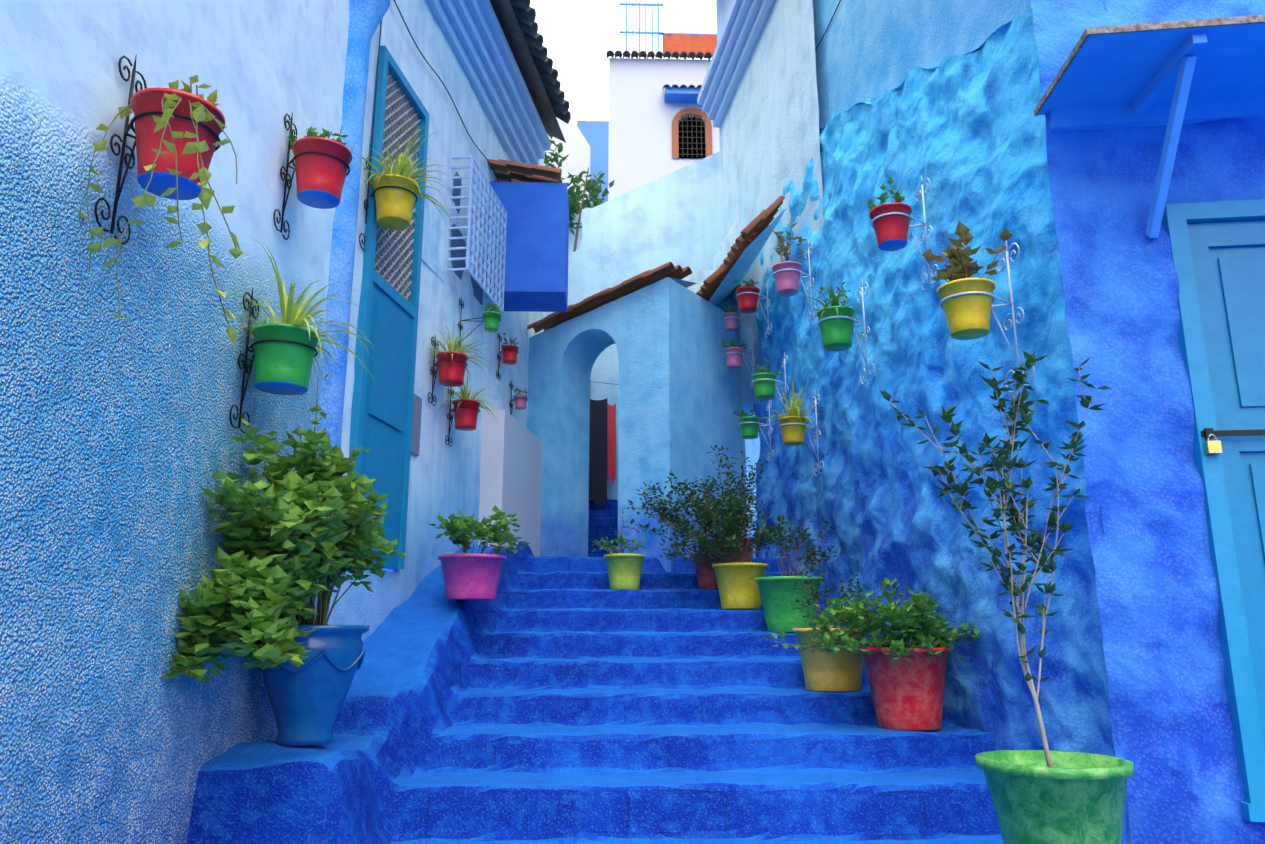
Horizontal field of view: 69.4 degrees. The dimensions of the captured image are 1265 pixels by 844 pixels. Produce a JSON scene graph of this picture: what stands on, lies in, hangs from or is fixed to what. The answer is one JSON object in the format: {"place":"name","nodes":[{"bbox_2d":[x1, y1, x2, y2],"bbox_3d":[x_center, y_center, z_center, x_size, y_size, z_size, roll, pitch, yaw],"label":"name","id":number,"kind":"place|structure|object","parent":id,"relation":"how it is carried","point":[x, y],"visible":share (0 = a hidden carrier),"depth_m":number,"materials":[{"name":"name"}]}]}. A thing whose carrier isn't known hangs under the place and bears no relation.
{"place":"outdoors","nodes":[
{"label":"outdoors","id":0,"kind":"place"},
{"bbox_2d":[568,207,590,251],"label":"lane wall","id":1,"kind":"structure","parent":0,"point":[572,240],"depth_m":14.27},
{"bbox_2d":[187,541,1003,843],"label":"stairs","id":2,"kind":"structure","parent":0,"point":[557,700],"depth_m":4.38,"materials":[{"name":"paint"}]},
{"bbox_2d":[0,0,349,843],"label":"wall","id":3,"kind":"structure","parent":2,"relation":"on","point":[118,444],"depth_m":2.83,"materials":[{"name":"paint"}]},
{"bbox_2d":[94,54,220,244],"bbox_3d":[-1.407,-0.845,2.780,0.284,0.612,0.252,0,-13,-1],"label":"bracket","id":4,"kind":"object","parent":3,"relation":"attached to","point":[128,126],"visible":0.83,"depth_m":2.75,"materials":[{"name":"black metal"}]},
{"bbox_2d":[130,87,224,199],"bbox_3d":[-1.391,-0.828,2.776,0.262,0.251,0.262,0,-13,-1],"label":"hanging pot","id":5,"kind":"object","parent":4,"relation":"attached to","point":[163,180],"visible":0.79,"depth_m":2.70,"materials":[{"name":"ceramic"}]},
{"bbox_2d":[79,75,243,344],"bbox_3d":[-1.332,-0.650,2.609,0.446,0.913,0.359,-12,-18,43],"label":"plant","id":6,"kind":"object","parent":5,"relation":"in","point":[203,174],"visible":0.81,"depth_m":2.57,"materials":[{"name":"green plant"}]},
{"bbox_2d":[229,288,317,433],"bbox_3d":[-1.433,-0.261,3.722,0.289,0.612,0.260,0,-13,-1],"label":"bracket","id":7,"kind":"object","parent":3,"relation":"attached to","point":[245,364],"visible":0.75,"depth_m":3.69,"materials":[{"name":"black metal"}]},
{"bbox_2d":[252,323,319,394],"bbox_3d":[-1.419,-0.248,3.719,0.262,0.235,0.262,0,-13,-1],"label":"hanging pot","id":8,"kind":"object","parent":7,"relation":"attached to","point":[283,368],"visible":0.88,"depth_m":3.63,"materials":[{"name":"green paint"}]},
{"bbox_2d":[229,236,386,401],"bbox_3d":[-1.432,-0.402,3.828,0.818,0.580,0.681,-5,-14,21],"label":"plant","id":9,"kind":"object","parent":8,"relation":"on","point":[290,315],"visible":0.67,"depth_m":3.74,"materials":[{"name":"green plant"}]},
{"bbox_2d":[273,112,350,239],"bbox_3d":[-1.440,-1.139,4.177,0.288,0.616,0.257,0,-13,-1],"label":"bracket","id":10,"kind":"object","parent":3,"relation":"attached to","point":[290,123],"visible":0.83,"depth_m":4.15,"materials":[{"name":"black metal"}]},
{"bbox_2d":[292,137,351,208],"bbox_3d":[-1.424,-1.125,4.175,0.263,0.241,0.263,0,-13,-1],"label":"hanging pot","id":11,"kind":"object","parent":10,"relation":"attached to","point":[320,179],"visible":1,"depth_m":4.09,"materials":[{"name":"red paint"}]},
{"bbox_2d":[288,126,348,149],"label":"plant","id":12,"kind":"object","parent":11,"relation":"in","point":[311,133],"visible":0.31,"depth_m":4.22,"materials":[{"name":"green plant"}]},
{"bbox_2d":[310,0,389,624],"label":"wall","id":13,"kind":"structure","parent":3,"relation":"attached to","point":[366,17],"depth_m":4.97,"materials":[{"name":"paint"}]},
{"bbox_2d":[257,625,368,745],"bbox_3d":[-1.366,1.102,3.859,0.464,0.478,0.464,0,-13,-1],"label":"blue urn","id":14,"kind":"object","parent":2,"relation":"on","point":[307,698],"visible":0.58,"depth_m":3.72,"materials":[{"name":"ceramic"}]},
{"bbox_2d":[162,372,408,682],"bbox_3d":[-1.353,0.372,3.811,0.772,1.331,1.416,0,-13,-1],"label":"geranium plant","id":15,"kind":"object","parent":14,"relation":"in","point":[311,522],"visible":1,"depth_m":3.43,"materials":[{"name":"green plant"}]},
{"bbox_2d":[328,0,570,640],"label":"wall","id":16,"kind":"structure","parent":2,"relation":"on","point":[444,480],"depth_m":6.70,"materials":[{"name":"paint"}]},
{"bbox_2d":[359,157,417,250],"bbox_3d":[-1.435,-1.310,5.439,0.309,0.636,0.264,0,-13,-1],"label":"bracket","id":17,"kind":"object","parent":16,"relation":"attached to","point":[372,194],"visible":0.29,"depth_m":5.37,"materials":[{"name":"black metal"}]},
{"bbox_2d":[372,174,418,229],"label":"hanging pot","id":18,"kind":"object","parent":17,"relation":"attached to","point":[394,208],"visible":0.94,"depth_m":5.35,"materials":[{"name":"yellow paint"}]},
{"bbox_2d":[362,122,456,227],"bbox_3d":[-1.407,-1.495,5.505,0.803,0.651,0.799,-7,-15,27],"label":"plant","id":19,"kind":"object","parent":18,"relation":"in","point":[403,164],"visible":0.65,"depth_m":5.43,"materials":[{"name":"green plant"}]},
{"bbox_2d":[349,45,428,568],"bbox_3d":[-1.531,-0.707,5.704,0.100,3.166,0.782,-2,-13,8],"label":"door","id":20,"kind":"structure","parent":16,"relation":"attached to","point":[382,410],"depth_m":5.65,"materials":[{"name":"paint"}]},
{"bbox_2d":[411,394,421,455],"bbox_3d":[-1.478,-0.046,5.819,0.034,0.394,0.730,-2,-13,8],"label":"wall panel","id":21,"kind":"object","parent":16,"relation":"attached to","point":[416,425],"visible":0.19,"depth_m":6.10,"materials":[{"name":"grey"}]},
{"bbox_2d":[421,185,446,282],"bbox_3d":[-1.440,-1.355,6.590,0.024,0.557,0.488,-2,-13,8],"label":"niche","id":22,"kind":"object","parent":16,"relation":"attached to","point":[432,236],"visible":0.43,"depth_m":6.54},
{"bbox_2d":[428,334,467,405],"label":"bracket","id":23,"kind":"object","parent":16,"relation":"attached to","point":[434,375],"visible":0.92,"depth_m":6.44,"materials":[{"name":"black metal"}]},
{"bbox_2d":[436,351,467,386],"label":"hanging pot","id":24,"kind":"object","parent":23,"relation":"attached to","point":[451,373],"visible":0.9,"depth_m":6.37,"materials":[{"name":"red paint"}]},
{"bbox_2d":[422,323,501,381],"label":"plant","id":25,"kind":"object","parent":24,"relation":"in","point":[452,347],"visible":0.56,"depth_m":6.46,"materials":[{"name":"green plant"}]},
{"bbox_2d":[445,387,479,446],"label":"bracket","id":26,"kind":"object","parent":16,"relation":"attached to","point":[449,419],"visible":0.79,"depth_m":6.76,"materials":[{"name":"black metal"}]},
{"bbox_2d":[453,399,480,430],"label":"hanging pot","id":27,"kind":"object","parent":26,"relation":"on","point":[465,419],"visible":0.9,"depth_m":6.69,"materials":[{"name":"red paint"}]},
{"bbox_2d":[435,375,497,423],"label":"plant","id":28,"kind":"object","parent":27,"relation":"in","point":[465,394],"visible":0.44,"depth_m":6.76,"materials":[{"name":"green plant"}]},
{"bbox_2d":[447,155,506,312],"bbox_3d":[-1.258,-1.483,7.398,0.198,0.937,0.971,-2,-13,8],"label":"window grille","id":29,"kind":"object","parent":16,"relation":"attached to","point":[478,270],"depth_m":7.23,"materials":[{"name":"metal"}]},
{"bbox_2d":[457,298,500,351],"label":"bracket","id":30,"kind":"object","parent":16,"relation":"attached to","point":[460,303],"visible":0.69,"depth_m":7.08,"materials":[{"name":"black metal"}]},
{"bbox_2d":[482,311,500,331],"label":"hanging pot","id":31,"kind":"object","parent":30,"relation":"attached to","point":[491,323],"visible":0.92,"depth_m":7.01,"materials":[{"name":"ceramic"}]},
{"bbox_2d":[425,0,550,164],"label":"cornice","id":32,"kind":"structure","parent":16,"relation":"attached to","point":[472,30],"depth_m":7.78,"materials":[{"name":"blue paint"}]},
{"bbox_2d":[496,333,518,380],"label":"bracket","id":33,"kind":"object","parent":16,"relation":"attached to","point":[499,358],"visible":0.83,"depth_m":8.12,"materials":[{"name":"black metal"}]},
{"bbox_2d":[501,345,518,364],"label":"hanging pot","id":34,"kind":"object","parent":33,"relation":"attached to","point":[509,357],"visible":0.96,"depth_m":8.07,"materials":[{"name":"red paint"}]},
{"bbox_2d":[478,410,541,556],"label":"white pier","id":35,"kind":"structure","parent":16,"relation":"attached to","point":[511,468],"depth_m":7.78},
{"bbox_2d":[486,159,568,311],"bbox_3d":[-1.142,-1.680,8.137,1.119,1.254,0.590,0,-13,-1],"label":"oriel","id":36,"kind":"object","parent":16,"relation":"attached to","point":[533,198],"visible":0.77,"depth_m":7.95,"materials":[{"name":"paint"}]},
{"bbox_2d":[490,0,565,142],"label":"roof eave","id":37,"kind":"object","parent":16,"relation":"attached to","point":[508,21],"depth_m":8.19,"materials":[{"name":"wood"}]},
{"bbox_2d":[365,0,840,223],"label":"wall cables","id":38,"kind":"object","parent":16,"relation":"attached to","point":[451,97],"depth_m":5.91,"materials":[{"name":"black"}]},
{"bbox_2d":[438,553,506,599],"bbox_3d":[-1.015,0.985,5.775,0.428,0.270,0.428,0,-13,-1],"label":"flower pot","id":39,"kind":"object","parent":2,"relation":"on","point":[467,576],"visible":1,"depth_m":5.63,"materials":[{"name":"paint"}]},
{"bbox_2d":[429,505,529,554],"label":"geranium plant","id":40,"kind":"object","parent":39,"relation":"on","point":[463,527],"visible":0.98,"depth_m":5.75,"materials":[{"name":"green plant"}]},
{"bbox_2d":[526,324,560,556],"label":"wall","id":41,"kind":"structure","parent":2,"relation":"on","point":[542,423],"depth_m":8.96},
{"bbox_2d":[556,329,618,556],"bbox_3d":[-0.284,0.430,8.769,0.697,2.630,0.500,-8,-15,33],"label":"arch reveal","id":42,"kind":"object","parent":2,"relation":"on","point":[583,351],"visible":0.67,"depth_m":9.00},
{"bbox_2d":[556,500,670,556],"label":"stairs","id":43,"kind":"structure","parent":2,"relation":"on","point":[603,518],"depth_m":9.75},
{"bbox_2d":[526,159,544,420],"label":"lane wall","id":44,"kind":"structure","parent":43,"relation":"attached to","point":[535,316],"depth_m":9.97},
{"bbox_2d":[543,251,584,497],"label":"back wall","id":45,"kind":"structure","parent":44,"relation":"attached to","point":[576,276],"depth_m":10.77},
{"bbox_2d":[544,140,614,251],"bbox_3d":[-1.101,-2.064,14.303,2.314,4.313,2.326,0,-13,-1],"label":"tree","id":46,"kind":"object","parent":43,"relation":"on","point":[576,197],"visible":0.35,"depth_m":14.00,"materials":[{"name":"green plant"}]},
{"bbox_2d":[589,381,617,506],"bbox_3d":[-0.340,0.179,10.547,1.752,1.610,0.058,0,-13,-1],"label":"washing line","id":47,"kind":"object","parent":43,"relation":"on","point":[602,445],"visible":0.65,"depth_m":10.52,"materials":[{"name":"black fabric"}]},
{"bbox_2d":[582,151,721,499],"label":"parapet wall","id":48,"kind":"structure","parent":43,"relation":"on","point":[675,218],"depth_m":11.35,"materials":[{"name":"paint"}]},
{"bbox_2d":[604,553,644,589],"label":"pot","id":49,"kind":"object","parent":2,"relation":"on","point":[624,570],"visible":0.83,"depth_m":7.06,"materials":[{"name":"paint"}]},
{"bbox_2d":[591,505,648,555],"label":"herb plant","id":50,"kind":"object","parent":49,"relation":"on","point":[621,539],"visible":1,"depth_m":7.18,"materials":[{"name":"green plant"}]},
{"bbox_2d":[527,261,759,571],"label":"archway wall","id":51,"kind":"structure","parent":2,"relation":"on","point":[697,407],"depth_m":8.52,"materials":[{"name":"paint"}]},
{"bbox_2d":[696,196,784,300],"bbox_3d":[0.922,-1.487,9.100,0.636,0.607,2.269,2,-13,-8],"label":"lean to roof tiles","id":52,"kind":"object","parent":51,"relation":"on","point":[753,230],"visible":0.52,"depth_m":8.46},
{"bbox_2d":[708,209,785,306],"bbox_3d":[0.954,-1.405,9.178,0.527,0.530,2.325,2,-13,-8],"label":"lean to soffit","id":53,"kind":"object","parent":52,"relation":"attached to","point":[726,288],"visible":0.6,"depth_m":8.81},
{"bbox_2d":[688,270,732,312],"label":"wall","id":54,"kind":"structure","parent":2,"relation":"on","point":[698,277],"depth_m":9.89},
{"bbox_2d":[693,552,735,589],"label":"flower pot","id":55,"kind":"object","parent":2,"relation":"on","point":[706,576],"visible":0.4,"depth_m":7.04,"materials":[{"name":"ceramic"}]},
{"bbox_2d":[623,469,763,551],"bbox_3d":[0.482,0.727,7.262,1.127,0.717,0.654,0,-13,-1],"label":"shrub","id":56,"kind":"object","parent":55,"relation":"on","point":[664,513],"visible":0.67,"depth_m":7.20,"materials":[{"name":"green plant"}]},
{"bbox_2d":[713,215,746,536],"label":"wall","id":57,"kind":"structure","parent":2,"relation":"on","point":[731,236],"depth_m":9.71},
{"bbox_2d":[714,537,753,562],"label":"terracotta pot","id":58,"kind":"object","parent":2,"relation":"on","point":[746,539],"visible":0.1,"depth_m":7.53,"materials":[{"name":"ceramic"}]},
{"bbox_2d":[701,445,769,536],"bbox_3d":[0.848,0.618,7.794,0.569,0.842,0.544,5,-14,-19],"label":"shrub","id":59,"kind":"object","parent":58,"relation":"on","point":[752,474],"visible":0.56,"depth_m":7.72,"materials":[{"name":"green plant"}]},
{"bbox_2d":[712,563,767,608],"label":"yellow pot","id":60,"kind":"object","parent":2,"relation":"on","point":[737,586],"visible":1,"depth_m":6.54,"materials":[{"name":"ceramic"}]},
{"bbox_2d":[659,486,789,564],"bbox_3d":[0.675,0.795,6.810,0.970,0.624,0.795,0,-13,-1],"label":"shrub","id":61,"kind":"object","parent":60,"relation":"on","point":[731,524],"visible":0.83,"depth_m":6.69,"materials":[{"name":"green plant"}]},
{"bbox_2d":[755,576,821,631],"bbox_3d":[1.064,1.240,6.194,0.458,0.360,0.458,0,-13,-1],"label":"green pot","id":62,"kind":"object","parent":2,"relation":"on","point":[779,595],"visible":0.81,"depth_m":6.04,"materials":[{"name":"ceramic"}]},
{"bbox_2d":[755,512,845,575],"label":"plant twigs","id":63,"kind":"object","parent":62,"relation":"on","point":[813,555],"visible":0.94,"depth_m":6.27,"materials":[{"name":"green plant"}]},
{"bbox_2d":[793,628,865,690],"bbox_3d":[1.138,1.351,5.215,0.428,0.340,0.428,0,-13,-1],"label":"pot","id":64,"kind":"object","parent":2,"relation":"on","point":[829,671],"visible":0.6,"depth_m":5.07,"materials":[{"name":"ceramic"}]},
{"bbox_2d":[792,565,871,626],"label":"plant twigs","id":65,"kind":"object","parent":64,"relation":"on","point":[814,597],"visible":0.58,"depth_m":5.24,"materials":[{"name":"green plant"}]},
{"bbox_2d":[859,646,950,729],"bbox_3d":[1.421,1.372,4.736,0.458,0.400,0.458,0,-13,-1],"label":"red pot","id":66,"kind":"object","parent":2,"relation":"on","point":[907,695],"visible":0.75,"depth_m":4.58,"materials":[{"name":"ceramic"}]},
{"bbox_2d":[763,577,984,661],"bbox_3d":[1.269,1.015,4.742,1.064,0.437,0.654,4,-14,-16],"label":"herb plant","id":67,"kind":"object","parent":66,"relation":"on","point":[911,619],"visible":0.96,"depth_m":4.70,"materials":[{"name":"green plant"}]},
{"bbox_2d":[754,9,1130,843],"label":"wall","id":68,"kind":"structure","parent":2,"relation":"on","point":[964,135],"depth_m":5.26,"materials":[{"name":"paint"}]},
{"bbox_2d":[724,334,754,387],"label":"bracket","id":69,"kind":"object","parent":68,"relation":"attached to","point":[753,361],"visible":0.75,"depth_m":8.87,"materials":[{"name":"metal"}]},
{"bbox_2d":[724,347,743,368],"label":"hanging pot","id":70,"kind":"object","parent":69,"relation":"attached to","point":[733,360],"visible":0.92,"depth_m":8.80,"materials":[{"name":"pink paint"}]},
{"bbox_2d":[735,269,771,337],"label":"bracket","id":71,"kind":"object","parent":68,"relation":"attached to","point":[766,277],"visible":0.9,"depth_m":8.43,"materials":[{"name":"metal"}]},
{"bbox_2d":[735,286,759,313],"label":"hanging pot","id":72,"kind":"object","parent":71,"relation":"attached to","point":[747,303],"visible":0.98,"depth_m":8.36,"materials":[{"name":"red paint"}]},
{"bbox_2d":[738,400,773,460],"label":"bracket","id":73,"kind":"object","parent":68,"relation":"attached to","point":[769,430],"visible":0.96,"depth_m":8.22,"materials":[{"name":"metal"}]},
{"bbox_2d":[738,417,760,438],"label":"hanging pot","id":74,"kind":"object","parent":73,"relation":"attached to","point":[749,430],"visible":0.9,"depth_m":8.15,"materials":[{"name":"green paint"}]},
{"bbox_2d":[752,352,788,416],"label":"bracket","id":75,"kind":"object","parent":68,"relation":"attached to","point":[776,381],"visible":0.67,"depth_m":7.80,"materials":[{"name":"metal"}]},
{"bbox_2d":[752,373,776,399],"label":"hanging pot","id":76,"kind":"object","parent":75,"relation":"hanging from","point":[764,389],"visible":0.94,"depth_m":7.72,"materials":[{"name":"green paint"}]},
{"bbox_2d":[773,240,816,323],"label":"bracket","id":77,"kind":"object","parent":68,"relation":"attached to","point":[808,252],"visible":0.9,"depth_m":7.24,"materials":[{"name":"metal"}]},
{"bbox_2d":[772,261,801,295],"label":"hanging pot","id":78,"kind":"object","parent":77,"relation":"attached to","point":[787,282],"visible":0.96,"depth_m":7.16,"materials":[{"name":"pink paint"}]},
{"bbox_2d":[772,222,806,261],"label":"plant","id":79,"kind":"object","parent":78,"relation":"in","point":[783,249],"visible":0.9,"depth_m":7.25,"materials":[{"name":"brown plant"}]},
{"bbox_2d":[778,392,823,475],"bbox_3d":[1.266,0.072,6.972,0.305,0.668,0.223,2,-13,-8],"label":"bracket","id":80,"kind":"object","parent":68,"relation":"attached to","point":[816,432],"visible":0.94,"depth_m":6.97,"materials":[{"name":"metal"}]},
{"bbox_2d":[778,416,807,445],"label":"hanging pot","id":81,"kind":"object","parent":80,"relation":"hanging from","point":[793,434],"visible":0.9,"depth_m":6.89,"materials":[{"name":"yellow paint"}]},
{"bbox_2d":[753,380,824,440],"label":"plant","id":82,"kind":"object","parent":81,"relation":"in","point":[794,409],"visible":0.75,"depth_m":6.93,"materials":[{"name":"green plant"}]},
{"bbox_2d":[817,282,874,384],"bbox_3d":[1.398,-0.622,6.095,0.328,0.731,0.248,2,-13,-8],"label":"bracket","id":83,"kind":"object","parent":68,"relation":"attached to","point":[864,335],"visible":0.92,"depth_m":6.09,"materials":[{"name":"metal"}]},
{"bbox_2d":[817,306,854,350],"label":"hanging pot","id":84,"kind":"object","parent":83,"relation":"hanging from","point":[836,334],"visible":0.92,"depth_m":6.00,"materials":[{"name":"green paint"}]},
{"bbox_2d":[807,280,864,326],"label":"plant","id":85,"kind":"object","parent":84,"relation":"in","point":[833,299],"visible":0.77,"depth_m":6.08,"materials":[{"name":"green plant"}]},
{"bbox_2d":[870,175,938,289],"bbox_3d":[1.531,-1.109,5.239,0.328,0.692,0.230,2,-13,-8],"label":"bracket","id":86,"kind":"object","parent":68,"relation":"attached to","point":[923,223],"visible":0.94,"depth_m":5.24,"materials":[{"name":"metal"}]},
{"bbox_2d":[869,202,911,250],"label":"hanging pot","id":87,"kind":"object","parent":86,"relation":"attached to","point":[891,232],"visible":0.98,"depth_m":5.16,"materials":[{"name":"red paint"}]},
{"bbox_2d":[868,177,904,211],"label":"plant","id":88,"kind":"object","parent":87,"relation":"in","point":[897,197],"visible":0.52,"depth_m":5.22,"materials":[{"name":"green plant"}]},
{"bbox_2d":[812,0,1107,127],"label":"wall","id":89,"kind":"structure","parent":68,"relation":"attached to","point":[867,50],"depth_m":6.77,"materials":[{"name":"paint"}]},
{"bbox_2d":[939,241,1034,392],"bbox_3d":[1.627,-0.523,4.297,0.359,0.759,0.250,2,-13,-8],"label":"bracket","id":90,"kind":"object","parent":68,"relation":"attached to","point":[1011,304],"visible":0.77,"depth_m":4.30,"materials":[{"name":"metal"}]},
{"bbox_2d":[937,277,994,339],"bbox_3d":[1.573,-0.520,4.288,0.260,0.231,0.260,0,-13,-1],"label":"hanging pot","id":91,"kind":"object","parent":90,"relation":"attached to","point":[967,316],"visible":0.9,"depth_m":4.21,"materials":[{"name":"ceramic"}]},
{"bbox_2d":[922,221,1012,281],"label":"plant","id":92,"kind":"object","parent":91,"relation":"on","point":[961,266],"visible":0.85,"depth_m":4.33,"materials":[{"name":"green plant"}]},
{"bbox_2d":[975,750,1134,843],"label":"flower pot","id":93,"kind":"object","parent":2,"relation":"on","point":[1068,797],"visible":1,"depth_m":2.92,"materials":[{"name":"ceramic"}]},
{"bbox_2d":[879,351,1110,766],"bbox_3d":[1.314,0.505,3.242,0.775,1.460,0.427,-4,-14,16],"label":"young tree","id":94,"kind":"object","parent":93,"relation":"on","point":[1010,446],"visible":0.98,"depth_m":3.25,"materials":[{"name":"green plant"}]},
{"bbox_2d":[530,0,716,124],"label":"sky","id":95,"kind":"structure","parent":0,"point":[578,35],"materials":[{"name":"white"}]},
{"bbox_2d":[716,0,823,400],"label":"wall","id":96,"kind":"structure","parent":0,"point":[769,128],"depth_m":9.33,"materials":[{"name":"paint"}]},
{"bbox_2d":[697,0,774,127],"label":"roof eave","id":97,"kind":"object","parent":96,"relation":"attached to","point":[744,25],"visible":0.97,"depth_m":10.47,"materials":[{"name":"blue paint"}]},
{"bbox_2d":[856,841,908,843],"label":"ground","id":98,"kind":"structure","parent":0,"point":[883,842],"depth_m":3.79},
{"bbox_2d":[543,117,608,205],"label":"house","id":99,"kind":"structure","parent":98,"relation":"on","point":[585,146],"depth_m":20.95,"materials":[{"name":"blue"}]},
{"bbox_2d":[606,2,719,200],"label":"white house","id":100,"kind":"structure","parent":98,"relation":"on","point":[660,124],"depth_m":17.73,"materials":[{"name":"paint"}]},
{"bbox_2d":[1030,0,1264,843],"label":"wall","id":101,"kind":"structure","parent":98,"relation":"on","point":[1158,603],"depth_m":3.79,"materials":[{"name":"paint"}]},
{"bbox_2d":[1034,15,1264,237],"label":"canopy","id":102,"kind":"object","parent":101,"relation":"attached to","point":[1173,76],"visible":0.98,"depth_m":3.79,"materials":[{"name":"paint"}]},
{"bbox_2d":[1162,199,1264,821],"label":"door","id":103,"kind":"structure","parent":101,"relation":"attached to","point":[1218,251],"depth_m":3.76,"materials":[{"name":"paint"}]},
{"bbox_2d":[1201,428,1264,453],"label":"padlock and latch","id":104,"kind":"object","parent":103,"relation":"attached to","point":[1213,447],"depth_m":3.70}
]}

